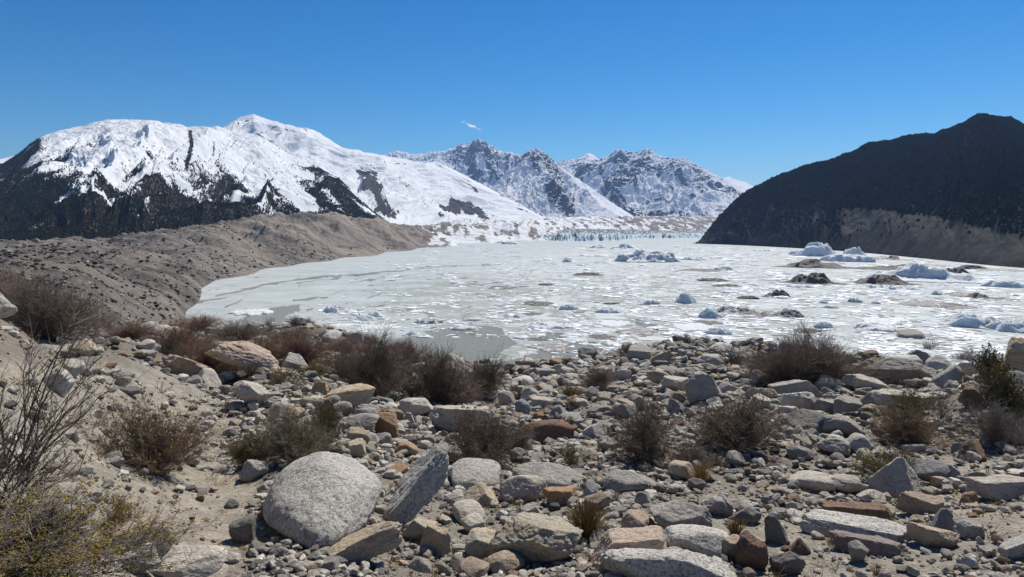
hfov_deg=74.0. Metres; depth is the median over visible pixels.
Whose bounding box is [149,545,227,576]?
boulder
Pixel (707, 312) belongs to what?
iceberg
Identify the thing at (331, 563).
boulder
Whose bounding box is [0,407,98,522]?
shrub
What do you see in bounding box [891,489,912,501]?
grass tuft
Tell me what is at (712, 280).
debris mound
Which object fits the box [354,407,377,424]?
boulder
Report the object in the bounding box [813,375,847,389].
boulder
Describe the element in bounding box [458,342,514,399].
shrub
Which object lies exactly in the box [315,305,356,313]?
iceberg
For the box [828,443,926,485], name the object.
shrub
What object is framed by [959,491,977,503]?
boulder
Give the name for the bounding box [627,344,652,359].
boulder
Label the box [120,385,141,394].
rock
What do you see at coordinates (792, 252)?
iceberg
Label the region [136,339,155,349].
boulder
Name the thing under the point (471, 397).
shrub
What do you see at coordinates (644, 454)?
rock
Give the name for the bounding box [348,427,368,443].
boulder
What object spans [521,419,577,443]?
boulder
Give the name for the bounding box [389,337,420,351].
shrub
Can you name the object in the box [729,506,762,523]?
pointed rock
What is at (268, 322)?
shrub
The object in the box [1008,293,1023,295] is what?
ice floe
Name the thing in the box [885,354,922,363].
boulder
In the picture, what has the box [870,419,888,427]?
boulder
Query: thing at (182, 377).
boulder
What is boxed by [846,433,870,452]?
boulder
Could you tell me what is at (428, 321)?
ice floe
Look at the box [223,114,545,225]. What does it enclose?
snowy mountain
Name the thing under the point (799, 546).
pointed rock
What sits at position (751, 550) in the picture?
rock
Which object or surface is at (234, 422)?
rock
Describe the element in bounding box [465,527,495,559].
boulder
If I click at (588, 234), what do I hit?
glacier
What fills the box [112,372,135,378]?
boulder
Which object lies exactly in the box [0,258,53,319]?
shrub
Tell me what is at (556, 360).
rock
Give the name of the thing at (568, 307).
iceberg
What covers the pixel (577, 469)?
rock slab
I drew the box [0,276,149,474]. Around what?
shrub
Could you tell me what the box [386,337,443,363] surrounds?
shrub
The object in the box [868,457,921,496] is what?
pointed rock
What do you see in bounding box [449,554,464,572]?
boulder
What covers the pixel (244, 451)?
shrub
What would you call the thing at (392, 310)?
ice floe
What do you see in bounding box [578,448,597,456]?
rock
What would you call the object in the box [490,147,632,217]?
rocky mountain
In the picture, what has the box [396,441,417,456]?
boulder
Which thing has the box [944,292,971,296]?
debris mound
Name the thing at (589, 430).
boulder
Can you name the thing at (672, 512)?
rock
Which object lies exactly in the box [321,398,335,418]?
pointed rock
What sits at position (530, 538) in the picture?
rock
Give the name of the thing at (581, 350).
rock
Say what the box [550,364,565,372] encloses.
boulder
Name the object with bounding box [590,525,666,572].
boulder
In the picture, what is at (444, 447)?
boulder
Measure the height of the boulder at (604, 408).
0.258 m
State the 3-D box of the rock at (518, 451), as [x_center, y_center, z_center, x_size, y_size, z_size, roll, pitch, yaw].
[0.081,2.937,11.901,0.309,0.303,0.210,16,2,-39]
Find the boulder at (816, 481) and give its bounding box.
[790,470,835,491]
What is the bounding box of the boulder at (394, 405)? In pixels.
[384,403,399,408]
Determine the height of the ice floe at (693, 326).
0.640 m
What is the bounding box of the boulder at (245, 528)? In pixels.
[229,514,255,542]
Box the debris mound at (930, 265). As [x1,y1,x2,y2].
[924,264,950,266]
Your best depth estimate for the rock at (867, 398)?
17.72 m
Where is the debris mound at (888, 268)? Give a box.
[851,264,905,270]
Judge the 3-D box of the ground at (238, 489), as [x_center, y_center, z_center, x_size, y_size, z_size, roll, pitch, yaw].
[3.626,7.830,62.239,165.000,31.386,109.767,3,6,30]
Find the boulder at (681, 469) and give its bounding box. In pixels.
[668,460,693,478]
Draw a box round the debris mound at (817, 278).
[781,272,849,284]
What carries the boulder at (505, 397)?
on the ground at (238, 489)
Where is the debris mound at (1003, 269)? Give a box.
[970,268,1023,271]
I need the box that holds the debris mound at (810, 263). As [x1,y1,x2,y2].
[772,259,852,268]
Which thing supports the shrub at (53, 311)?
on the ground at (238, 489)
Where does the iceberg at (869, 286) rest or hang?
on the lake
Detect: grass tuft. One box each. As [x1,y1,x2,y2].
[562,496,608,538]
[610,491,623,501]
[689,460,713,481]
[723,513,747,534]
[817,522,844,545]
[868,561,884,574]
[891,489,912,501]
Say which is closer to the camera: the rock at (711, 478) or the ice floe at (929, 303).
the rock at (711, 478)
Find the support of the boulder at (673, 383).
on the ground at (238, 489)
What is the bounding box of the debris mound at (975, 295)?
[961,292,1020,299]
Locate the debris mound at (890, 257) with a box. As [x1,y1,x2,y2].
[874,255,912,260]
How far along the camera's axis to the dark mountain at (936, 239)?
1046.44 m
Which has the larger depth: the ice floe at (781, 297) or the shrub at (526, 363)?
the ice floe at (781, 297)
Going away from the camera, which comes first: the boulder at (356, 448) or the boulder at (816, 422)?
the boulder at (356, 448)
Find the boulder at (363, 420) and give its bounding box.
[343,413,379,430]
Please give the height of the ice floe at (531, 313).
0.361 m
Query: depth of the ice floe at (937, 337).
243.45 m
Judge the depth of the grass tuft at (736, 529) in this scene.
6.90 m
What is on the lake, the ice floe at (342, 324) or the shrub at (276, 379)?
the ice floe at (342, 324)
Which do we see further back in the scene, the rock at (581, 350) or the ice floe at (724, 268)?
the ice floe at (724, 268)
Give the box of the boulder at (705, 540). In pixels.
[664,524,728,557]
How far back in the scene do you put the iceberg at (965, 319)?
271.80 m
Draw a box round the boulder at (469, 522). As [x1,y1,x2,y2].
[460,512,484,532]
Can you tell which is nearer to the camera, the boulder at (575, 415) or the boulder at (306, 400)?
the boulder at (306, 400)
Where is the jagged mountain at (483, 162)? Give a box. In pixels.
[383,139,521,187]
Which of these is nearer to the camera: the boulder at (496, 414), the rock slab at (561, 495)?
the rock slab at (561, 495)
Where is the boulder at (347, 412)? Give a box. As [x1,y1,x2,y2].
[334,401,352,415]
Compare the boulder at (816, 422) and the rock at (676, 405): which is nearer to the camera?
the boulder at (816, 422)
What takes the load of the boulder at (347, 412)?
on the ground at (238, 489)
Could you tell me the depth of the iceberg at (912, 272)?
499.20 m
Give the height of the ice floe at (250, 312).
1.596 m
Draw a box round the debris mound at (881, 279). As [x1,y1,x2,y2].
[853,274,922,285]
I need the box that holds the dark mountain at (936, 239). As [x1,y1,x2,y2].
[697,121,1023,267]
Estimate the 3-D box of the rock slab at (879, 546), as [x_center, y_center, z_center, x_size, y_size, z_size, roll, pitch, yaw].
[3.425,2.469,6.532,0.704,0.198,0.290,2,6,25]
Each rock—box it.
[0,293,17,318]
[43,367,74,396]
[69,339,96,356]
[91,332,108,337]
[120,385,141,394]
[120,542,160,571]
[197,368,221,386]
[228,419,239,425]
[231,380,270,404]
[239,459,269,481]
[247,540,258,554]
[267,543,282,552]
[280,352,308,369]
[311,381,328,394]
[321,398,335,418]
[322,330,341,343]
[352,404,380,413]
[378,432,391,444]
[399,398,432,415]
[402,516,437,540]
[403,412,414,423]
[407,557,431,572]
[420,523,450,557]
[437,560,451,574]
[449,498,461,506]
[463,482,498,506]
[488,512,582,565]
[499,475,546,502]
[509,447,525,461]
[515,399,530,414]
[516,502,541,514]
[521,387,539,398]
[540,385,552,394]
[549,357,564,365]
[549,405,563,415]
[556,374,572,385]
[557,366,574,374]
[578,347,597,355]
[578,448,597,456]
[583,479,596,496]
[583,493,610,511]
[600,548,736,576]
[628,394,638,400]
[633,396,648,409]
[634,491,651,507]
[639,446,666,463]
[646,370,670,383]
[648,499,711,529]
[667,399,679,414]
[685,373,721,404]
[687,478,705,491]
[700,494,731,515]
[703,469,714,480]
[708,400,723,405]
[725,450,745,465]
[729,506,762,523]
[735,531,768,569]
[745,388,776,397]
[764,515,788,544]
[769,551,805,574]
[779,339,798,348]
[780,392,816,409]
[787,538,810,554]
[799,436,812,449]
[812,398,833,414]
[817,438,850,455]
[822,414,862,436]
[848,540,868,561]
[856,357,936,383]
[856,448,874,461]
[859,405,873,414]
[861,391,877,405]
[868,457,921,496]
[906,349,930,364]
[906,522,959,547]
[925,355,951,369]
[931,364,962,386]
[931,508,954,530]
[957,439,986,461]
[958,386,987,408]
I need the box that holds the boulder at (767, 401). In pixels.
[748,394,770,410]
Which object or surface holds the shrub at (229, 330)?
on the ground at (238, 489)
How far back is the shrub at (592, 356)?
38.30 m
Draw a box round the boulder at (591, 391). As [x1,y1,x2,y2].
[586,386,598,399]
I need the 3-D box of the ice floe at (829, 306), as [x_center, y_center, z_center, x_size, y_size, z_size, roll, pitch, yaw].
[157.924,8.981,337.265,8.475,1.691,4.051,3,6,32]
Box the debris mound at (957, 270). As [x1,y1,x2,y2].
[945,267,973,273]
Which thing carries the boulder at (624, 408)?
on the ground at (238, 489)
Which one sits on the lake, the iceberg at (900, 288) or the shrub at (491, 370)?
the iceberg at (900, 288)
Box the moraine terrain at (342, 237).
[0,211,717,339]
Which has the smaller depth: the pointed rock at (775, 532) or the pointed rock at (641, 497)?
the pointed rock at (775, 532)
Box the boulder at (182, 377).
[175,374,188,382]
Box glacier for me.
[542,228,706,240]
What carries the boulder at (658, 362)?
on the ground at (238, 489)
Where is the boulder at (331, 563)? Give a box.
[321,556,340,573]
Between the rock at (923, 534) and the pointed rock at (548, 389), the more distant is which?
the pointed rock at (548, 389)
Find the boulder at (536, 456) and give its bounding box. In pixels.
[530,451,544,461]
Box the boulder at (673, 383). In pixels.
[663,375,688,390]
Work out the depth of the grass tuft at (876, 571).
5.90 m
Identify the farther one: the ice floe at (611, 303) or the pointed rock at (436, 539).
the ice floe at (611, 303)
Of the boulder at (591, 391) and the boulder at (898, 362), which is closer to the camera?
the boulder at (591, 391)
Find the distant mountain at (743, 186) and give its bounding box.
[580,153,753,191]
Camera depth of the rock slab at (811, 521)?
7.05 m
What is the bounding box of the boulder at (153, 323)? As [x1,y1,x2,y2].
[140,322,164,335]
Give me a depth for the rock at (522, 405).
18.25 m
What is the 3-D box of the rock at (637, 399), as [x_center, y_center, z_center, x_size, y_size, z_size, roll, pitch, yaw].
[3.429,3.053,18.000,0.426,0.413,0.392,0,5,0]
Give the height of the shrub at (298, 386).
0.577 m
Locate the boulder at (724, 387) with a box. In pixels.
[718,382,737,392]
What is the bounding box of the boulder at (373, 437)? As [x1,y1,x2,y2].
[368,432,378,443]
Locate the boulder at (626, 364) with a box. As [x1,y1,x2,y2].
[620,363,633,366]
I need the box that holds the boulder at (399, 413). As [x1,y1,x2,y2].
[386,408,403,420]
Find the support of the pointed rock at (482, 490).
on the ground at (238, 489)
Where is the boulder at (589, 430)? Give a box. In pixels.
[582,425,606,436]
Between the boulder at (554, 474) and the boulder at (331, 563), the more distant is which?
the boulder at (554, 474)
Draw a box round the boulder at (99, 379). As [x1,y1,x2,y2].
[96,376,105,382]
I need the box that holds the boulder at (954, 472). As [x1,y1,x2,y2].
[947,463,960,477]
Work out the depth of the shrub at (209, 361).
21.57 m
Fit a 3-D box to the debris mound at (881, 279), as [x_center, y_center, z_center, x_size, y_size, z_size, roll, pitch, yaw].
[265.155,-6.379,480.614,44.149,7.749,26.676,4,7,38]
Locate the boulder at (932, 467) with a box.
[908,459,950,481]
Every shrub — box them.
[0,253,141,341]
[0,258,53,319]
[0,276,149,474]
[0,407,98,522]
[0,448,253,576]
[77,390,230,483]
[85,316,173,339]
[87,487,153,537]
[128,316,225,356]
[157,311,235,331]
[157,333,184,355]
[166,328,242,376]
[202,316,283,341]
[217,424,279,467]
[231,324,310,359]
[239,357,261,376]
[247,324,329,344]
[249,396,352,464]
[262,317,277,325]
[264,367,300,384]
[266,327,354,364]
[284,373,311,391]
[286,315,304,324]
[298,359,334,374]
[300,395,349,446]
[308,340,363,382]
[311,330,381,353]
[311,334,326,347]
[319,320,423,397]
[366,334,383,344]
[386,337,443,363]
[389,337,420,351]
[390,348,427,397]
[395,329,495,404]
[439,399,530,467]
[451,394,503,442]
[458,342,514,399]
[503,418,539,454]
[508,384,521,396]
[516,356,533,366]
[553,441,595,465]
[557,383,586,396]
[558,413,577,424]
[560,355,574,364]
[566,395,579,408]
[577,361,620,389]
[580,345,609,359]
[594,390,690,464]
[608,342,629,355]
[663,437,727,470]
[665,385,813,459]
[675,332,700,343]
[702,336,714,343]
[704,450,730,470]
[716,338,747,366]
[724,331,856,383]
[735,343,771,381]
[764,318,901,388]
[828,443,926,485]
[860,380,946,421]
[860,399,970,451]
[898,357,928,386]
[919,338,941,349]
[919,395,1023,449]
[925,362,966,418]
[942,349,984,361]
[961,352,1023,431]
[967,336,1003,381]
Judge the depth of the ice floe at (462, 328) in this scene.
264.99 m
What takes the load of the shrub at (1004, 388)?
on the ground at (238, 489)
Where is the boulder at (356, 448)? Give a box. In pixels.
[347,438,365,457]
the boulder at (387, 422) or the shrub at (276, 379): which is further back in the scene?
the shrub at (276, 379)
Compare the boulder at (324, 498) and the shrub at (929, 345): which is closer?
the boulder at (324, 498)
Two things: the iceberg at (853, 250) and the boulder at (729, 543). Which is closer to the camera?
the boulder at (729, 543)
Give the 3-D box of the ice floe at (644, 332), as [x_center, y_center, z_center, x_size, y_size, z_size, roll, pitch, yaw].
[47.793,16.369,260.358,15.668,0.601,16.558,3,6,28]
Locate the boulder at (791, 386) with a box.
[767,380,823,398]
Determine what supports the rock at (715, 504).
on the ground at (238, 489)
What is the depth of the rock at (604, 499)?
7.96 m
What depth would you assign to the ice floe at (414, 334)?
249.82 m
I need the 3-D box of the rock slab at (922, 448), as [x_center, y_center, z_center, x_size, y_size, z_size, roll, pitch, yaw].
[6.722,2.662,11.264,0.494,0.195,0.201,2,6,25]
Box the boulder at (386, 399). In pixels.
[376,396,393,401]
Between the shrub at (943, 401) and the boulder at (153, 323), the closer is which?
the shrub at (943, 401)
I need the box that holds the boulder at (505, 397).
[497,390,515,404]
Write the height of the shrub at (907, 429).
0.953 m
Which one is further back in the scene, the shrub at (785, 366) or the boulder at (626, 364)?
the boulder at (626, 364)
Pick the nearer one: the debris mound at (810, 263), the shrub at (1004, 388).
the shrub at (1004, 388)
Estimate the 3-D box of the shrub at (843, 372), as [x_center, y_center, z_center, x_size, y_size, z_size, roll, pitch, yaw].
[10.470,2.177,22.906,3.554,2.470,4.752,-3,6,-29]
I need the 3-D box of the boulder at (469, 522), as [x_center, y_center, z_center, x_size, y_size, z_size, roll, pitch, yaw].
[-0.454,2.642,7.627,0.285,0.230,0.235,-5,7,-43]
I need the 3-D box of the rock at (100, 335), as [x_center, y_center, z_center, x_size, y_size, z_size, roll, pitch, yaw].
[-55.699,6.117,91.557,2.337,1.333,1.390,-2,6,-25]
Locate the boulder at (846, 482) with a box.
[831,474,863,491]
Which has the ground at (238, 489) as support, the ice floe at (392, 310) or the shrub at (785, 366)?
the shrub at (785, 366)
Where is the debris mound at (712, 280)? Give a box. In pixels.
[696,278,730,281]
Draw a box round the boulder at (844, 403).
[833,395,862,413]
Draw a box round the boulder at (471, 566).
[459,556,489,576]
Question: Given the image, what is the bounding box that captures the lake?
[185,238,1023,364]
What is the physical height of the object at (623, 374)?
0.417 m
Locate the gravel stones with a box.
[0,325,1023,576]
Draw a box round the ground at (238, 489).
[0,319,1023,576]
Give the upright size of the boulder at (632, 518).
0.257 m
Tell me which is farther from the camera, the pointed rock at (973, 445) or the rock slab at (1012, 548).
the pointed rock at (973, 445)
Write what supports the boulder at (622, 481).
on the ground at (238, 489)
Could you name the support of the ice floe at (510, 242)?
on the lake
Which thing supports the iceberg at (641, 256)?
on the lake
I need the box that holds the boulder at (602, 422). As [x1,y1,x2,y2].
[593,421,611,424]
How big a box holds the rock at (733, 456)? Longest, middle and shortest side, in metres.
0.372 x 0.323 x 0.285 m
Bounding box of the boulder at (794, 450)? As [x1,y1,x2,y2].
[785,444,814,459]
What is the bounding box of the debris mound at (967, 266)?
[956,264,986,268]
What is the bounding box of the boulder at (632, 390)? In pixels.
[626,388,638,393]
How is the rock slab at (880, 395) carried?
on the ground at (238, 489)
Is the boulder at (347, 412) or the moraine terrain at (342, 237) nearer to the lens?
the boulder at (347, 412)
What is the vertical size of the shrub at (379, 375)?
2.479 m
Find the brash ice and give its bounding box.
[294,245,1023,361]
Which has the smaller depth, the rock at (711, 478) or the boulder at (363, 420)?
the rock at (711, 478)
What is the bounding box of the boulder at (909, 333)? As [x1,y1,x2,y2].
[896,329,925,338]
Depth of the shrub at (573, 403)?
18.84 m
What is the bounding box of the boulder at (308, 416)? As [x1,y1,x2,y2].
[299,415,316,423]
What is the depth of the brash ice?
341.17 m
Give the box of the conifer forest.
[0,129,383,240]
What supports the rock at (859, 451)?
on the ground at (238, 489)
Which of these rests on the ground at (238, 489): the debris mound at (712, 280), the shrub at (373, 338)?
the shrub at (373, 338)
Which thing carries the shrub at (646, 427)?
on the ground at (238, 489)
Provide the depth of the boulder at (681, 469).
9.44 m
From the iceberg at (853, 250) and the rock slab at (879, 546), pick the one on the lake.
the iceberg at (853, 250)
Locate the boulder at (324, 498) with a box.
[263,451,380,547]
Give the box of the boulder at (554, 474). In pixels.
[512,462,582,486]
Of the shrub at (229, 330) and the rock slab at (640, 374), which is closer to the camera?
the rock slab at (640, 374)
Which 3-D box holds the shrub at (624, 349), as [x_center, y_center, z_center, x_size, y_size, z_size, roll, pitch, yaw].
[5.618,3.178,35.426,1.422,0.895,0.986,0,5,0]
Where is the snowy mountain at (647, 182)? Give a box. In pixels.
[557,148,743,215]
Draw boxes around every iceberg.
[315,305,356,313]
[337,311,390,320]
[559,304,577,309]
[560,257,572,261]
[590,245,605,247]
[595,307,620,312]
[609,243,636,249]
[613,249,680,262]
[673,292,697,303]
[697,307,725,318]
[704,327,732,334]
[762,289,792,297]
[788,250,799,254]
[791,242,836,256]
[794,328,819,332]
[813,321,833,327]
[820,254,864,261]
[843,247,865,255]
[847,297,862,302]
[859,284,885,288]
[861,256,875,261]
[866,262,983,283]
[884,285,927,290]
[930,290,942,294]
[938,311,1023,330]
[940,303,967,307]
[980,280,1023,287]
[985,319,1023,333]
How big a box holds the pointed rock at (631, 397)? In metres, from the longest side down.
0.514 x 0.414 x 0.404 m
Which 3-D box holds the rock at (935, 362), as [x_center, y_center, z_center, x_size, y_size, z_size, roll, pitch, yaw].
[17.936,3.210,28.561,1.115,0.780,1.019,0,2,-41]
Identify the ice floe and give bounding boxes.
[228,309,273,315]
[329,323,354,327]
[356,324,393,329]
[387,309,410,311]
[401,330,428,336]
[414,318,443,323]
[451,326,476,330]
[463,317,484,320]
[486,286,518,289]
[496,292,521,294]
[501,241,517,243]
[512,335,528,339]
[521,312,543,315]
[521,321,576,329]
[523,301,554,305]
[527,336,553,340]
[527,343,570,351]
[576,254,610,256]
[580,287,593,289]
[587,334,616,339]
[593,320,635,327]
[603,302,619,304]
[615,328,655,335]
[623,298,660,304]
[645,326,661,329]
[671,323,717,330]
[678,268,718,271]
[679,257,706,259]
[693,320,722,324]
[715,266,732,269]
[720,290,734,292]
[758,278,781,280]
[772,296,790,298]
[787,284,813,287]
[821,305,838,308]
[822,321,852,325]
[853,323,900,332]
[857,317,900,323]
[897,319,909,322]
[899,300,976,308]
[924,334,959,341]
[965,287,986,289]
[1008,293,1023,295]
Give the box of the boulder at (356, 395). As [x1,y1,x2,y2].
[326,383,375,407]
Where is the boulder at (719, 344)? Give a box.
[708,342,733,352]
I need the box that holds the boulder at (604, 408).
[596,404,610,412]
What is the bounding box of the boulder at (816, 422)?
[787,409,825,433]
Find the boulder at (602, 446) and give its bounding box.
[597,439,621,452]
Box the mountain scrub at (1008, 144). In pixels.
[693,113,1023,246]
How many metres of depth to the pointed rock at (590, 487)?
8.68 m
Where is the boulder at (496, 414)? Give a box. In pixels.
[488,412,500,424]
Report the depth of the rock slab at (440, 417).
15.46 m
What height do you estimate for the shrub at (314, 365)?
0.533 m
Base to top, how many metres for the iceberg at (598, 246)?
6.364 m
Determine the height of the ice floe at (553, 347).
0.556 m
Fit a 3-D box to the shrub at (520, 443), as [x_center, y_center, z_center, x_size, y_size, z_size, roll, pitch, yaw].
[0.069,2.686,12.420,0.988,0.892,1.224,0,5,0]
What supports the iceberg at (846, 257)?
on the lake
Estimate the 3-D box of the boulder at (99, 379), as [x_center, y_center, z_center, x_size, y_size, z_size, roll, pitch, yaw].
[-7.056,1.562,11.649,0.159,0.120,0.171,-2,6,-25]
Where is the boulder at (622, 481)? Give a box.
[602,470,655,492]
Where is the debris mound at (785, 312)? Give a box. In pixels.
[755,308,803,317]
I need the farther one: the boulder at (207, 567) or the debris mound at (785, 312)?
the debris mound at (785, 312)
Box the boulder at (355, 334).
[348,331,363,342]
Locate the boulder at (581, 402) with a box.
[567,398,587,407]
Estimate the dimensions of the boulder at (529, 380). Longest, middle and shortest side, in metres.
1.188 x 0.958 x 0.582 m
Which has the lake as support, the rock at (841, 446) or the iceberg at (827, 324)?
the iceberg at (827, 324)
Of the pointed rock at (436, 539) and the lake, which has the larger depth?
the lake
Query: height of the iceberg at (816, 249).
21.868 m
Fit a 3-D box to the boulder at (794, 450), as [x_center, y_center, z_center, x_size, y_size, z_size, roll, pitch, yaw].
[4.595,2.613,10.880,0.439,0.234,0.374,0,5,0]
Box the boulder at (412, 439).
[404,435,418,444]
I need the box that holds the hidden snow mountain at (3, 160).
[0,156,12,164]
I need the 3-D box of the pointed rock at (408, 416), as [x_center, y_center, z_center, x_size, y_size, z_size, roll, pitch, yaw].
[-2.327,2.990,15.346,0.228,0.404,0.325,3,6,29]
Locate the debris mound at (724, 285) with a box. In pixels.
[711,284,740,286]
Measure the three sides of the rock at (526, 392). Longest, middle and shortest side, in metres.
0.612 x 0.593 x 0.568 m
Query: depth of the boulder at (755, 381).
23.12 m
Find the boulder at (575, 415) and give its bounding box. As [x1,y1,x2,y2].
[560,411,582,426]
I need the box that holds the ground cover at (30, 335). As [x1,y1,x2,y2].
[2,329,1015,576]
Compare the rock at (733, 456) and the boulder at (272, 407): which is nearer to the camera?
the rock at (733, 456)
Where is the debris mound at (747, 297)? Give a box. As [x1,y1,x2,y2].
[737,295,759,299]
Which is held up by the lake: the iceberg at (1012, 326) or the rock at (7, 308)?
the iceberg at (1012, 326)
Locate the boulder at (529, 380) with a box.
[511,375,533,384]
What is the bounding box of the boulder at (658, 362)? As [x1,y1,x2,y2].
[654,360,668,366]
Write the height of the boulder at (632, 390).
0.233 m
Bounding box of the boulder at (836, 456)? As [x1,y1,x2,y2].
[831,452,844,461]
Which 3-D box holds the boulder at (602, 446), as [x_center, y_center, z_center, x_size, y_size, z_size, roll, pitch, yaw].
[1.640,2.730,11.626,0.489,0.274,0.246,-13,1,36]
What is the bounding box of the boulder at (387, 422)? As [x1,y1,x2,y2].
[375,412,397,437]
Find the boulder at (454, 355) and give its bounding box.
[444,353,464,362]
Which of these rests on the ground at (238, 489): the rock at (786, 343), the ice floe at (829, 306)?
the rock at (786, 343)
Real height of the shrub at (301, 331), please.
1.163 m
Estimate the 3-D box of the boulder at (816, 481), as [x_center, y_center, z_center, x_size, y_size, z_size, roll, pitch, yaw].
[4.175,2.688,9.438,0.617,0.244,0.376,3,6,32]
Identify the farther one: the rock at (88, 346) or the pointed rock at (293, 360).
the pointed rock at (293, 360)
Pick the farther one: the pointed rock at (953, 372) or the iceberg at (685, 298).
the iceberg at (685, 298)
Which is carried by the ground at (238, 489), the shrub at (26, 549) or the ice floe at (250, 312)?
the shrub at (26, 549)
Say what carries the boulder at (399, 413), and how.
on the ground at (238, 489)
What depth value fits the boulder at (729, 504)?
7.62 m
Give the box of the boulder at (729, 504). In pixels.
[719,494,732,512]
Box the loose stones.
[0,318,1023,576]
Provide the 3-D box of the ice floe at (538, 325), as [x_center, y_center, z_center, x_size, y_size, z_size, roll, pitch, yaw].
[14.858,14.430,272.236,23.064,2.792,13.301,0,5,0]
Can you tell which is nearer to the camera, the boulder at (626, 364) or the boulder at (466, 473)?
the boulder at (466, 473)
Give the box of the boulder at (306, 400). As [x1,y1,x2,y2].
[299,397,326,407]
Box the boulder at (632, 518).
[621,509,654,527]
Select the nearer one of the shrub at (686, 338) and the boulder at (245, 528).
the boulder at (245, 528)
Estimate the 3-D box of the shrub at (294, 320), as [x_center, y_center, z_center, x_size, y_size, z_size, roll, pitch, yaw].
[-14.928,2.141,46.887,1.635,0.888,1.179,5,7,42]
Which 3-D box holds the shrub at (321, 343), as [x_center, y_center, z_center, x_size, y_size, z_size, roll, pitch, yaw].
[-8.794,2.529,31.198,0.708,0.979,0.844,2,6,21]
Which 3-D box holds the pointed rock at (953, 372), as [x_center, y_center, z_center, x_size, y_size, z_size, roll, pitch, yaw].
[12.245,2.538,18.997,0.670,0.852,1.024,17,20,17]
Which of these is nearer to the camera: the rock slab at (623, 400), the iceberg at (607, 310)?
the rock slab at (623, 400)
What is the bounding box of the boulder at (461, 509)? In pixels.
[452,499,484,524]
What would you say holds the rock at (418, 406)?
on the ground at (238, 489)
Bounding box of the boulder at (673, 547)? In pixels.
[667,546,681,549]
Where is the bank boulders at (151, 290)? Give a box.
[0,215,416,339]
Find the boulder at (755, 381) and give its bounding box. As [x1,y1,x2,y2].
[750,368,769,383]
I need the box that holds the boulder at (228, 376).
[218,371,236,381]
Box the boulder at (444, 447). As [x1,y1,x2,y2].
[438,444,460,461]
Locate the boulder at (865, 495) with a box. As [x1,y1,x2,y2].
[856,489,886,503]
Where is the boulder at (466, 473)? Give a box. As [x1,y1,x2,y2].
[451,458,500,489]
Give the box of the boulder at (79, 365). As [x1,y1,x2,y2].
[62,358,84,377]
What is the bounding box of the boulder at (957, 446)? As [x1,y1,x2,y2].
[951,442,962,453]
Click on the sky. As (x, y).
(752, 92)
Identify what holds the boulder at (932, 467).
on the ground at (238, 489)
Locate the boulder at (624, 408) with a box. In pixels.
[611,404,636,416]
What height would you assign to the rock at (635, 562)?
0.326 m
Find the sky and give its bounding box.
[0,0,1023,185]
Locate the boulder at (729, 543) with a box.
[722,534,739,560]
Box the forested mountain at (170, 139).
[0,119,377,236]
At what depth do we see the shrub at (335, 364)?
21.74 m
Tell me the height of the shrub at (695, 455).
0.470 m
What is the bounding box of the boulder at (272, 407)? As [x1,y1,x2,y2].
[269,401,292,417]
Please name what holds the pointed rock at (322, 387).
on the ground at (238, 489)
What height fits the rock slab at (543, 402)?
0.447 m
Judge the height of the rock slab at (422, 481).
0.956 m
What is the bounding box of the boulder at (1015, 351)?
[1002,337,1023,371]
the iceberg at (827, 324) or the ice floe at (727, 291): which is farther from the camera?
the ice floe at (727, 291)
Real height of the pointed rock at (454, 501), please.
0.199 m
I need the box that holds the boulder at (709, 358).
[699,354,724,365]
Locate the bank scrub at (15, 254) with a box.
[0,225,331,339]
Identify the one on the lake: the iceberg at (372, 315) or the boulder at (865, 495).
the iceberg at (372, 315)
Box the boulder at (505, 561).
[486,550,524,574]
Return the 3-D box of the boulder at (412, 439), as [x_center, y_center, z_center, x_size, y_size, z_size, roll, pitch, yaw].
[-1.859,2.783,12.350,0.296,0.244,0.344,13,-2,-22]
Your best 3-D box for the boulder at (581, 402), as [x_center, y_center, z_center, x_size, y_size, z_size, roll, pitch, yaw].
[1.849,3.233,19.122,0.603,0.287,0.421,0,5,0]
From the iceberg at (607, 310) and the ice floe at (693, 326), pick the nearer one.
the ice floe at (693, 326)
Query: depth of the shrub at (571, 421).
14.67 m
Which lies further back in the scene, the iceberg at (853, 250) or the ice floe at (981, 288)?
the iceberg at (853, 250)
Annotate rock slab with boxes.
[159,354,210,376]
[204,341,279,374]
[328,521,402,563]
[383,445,452,526]
[388,463,407,473]
[428,405,492,432]
[530,396,553,407]
[535,368,555,375]
[542,485,578,504]
[572,468,587,471]
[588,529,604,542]
[606,385,620,392]
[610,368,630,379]
[617,398,632,403]
[637,373,647,379]
[648,350,673,363]
[771,507,787,515]
[773,406,797,414]
[797,509,909,542]
[817,500,894,521]
[829,529,908,556]
[841,374,888,388]
[873,388,939,407]
[895,491,944,515]
[900,444,928,452]
[953,516,984,538]
[958,361,977,376]
[964,474,1023,499]
[997,533,1023,559]
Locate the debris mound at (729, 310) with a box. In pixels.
[716,306,758,314]
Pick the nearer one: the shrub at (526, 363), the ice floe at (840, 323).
the shrub at (526, 363)
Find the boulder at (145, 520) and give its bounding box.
[106,513,172,556]
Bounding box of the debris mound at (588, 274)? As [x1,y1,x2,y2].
[573,272,602,275]

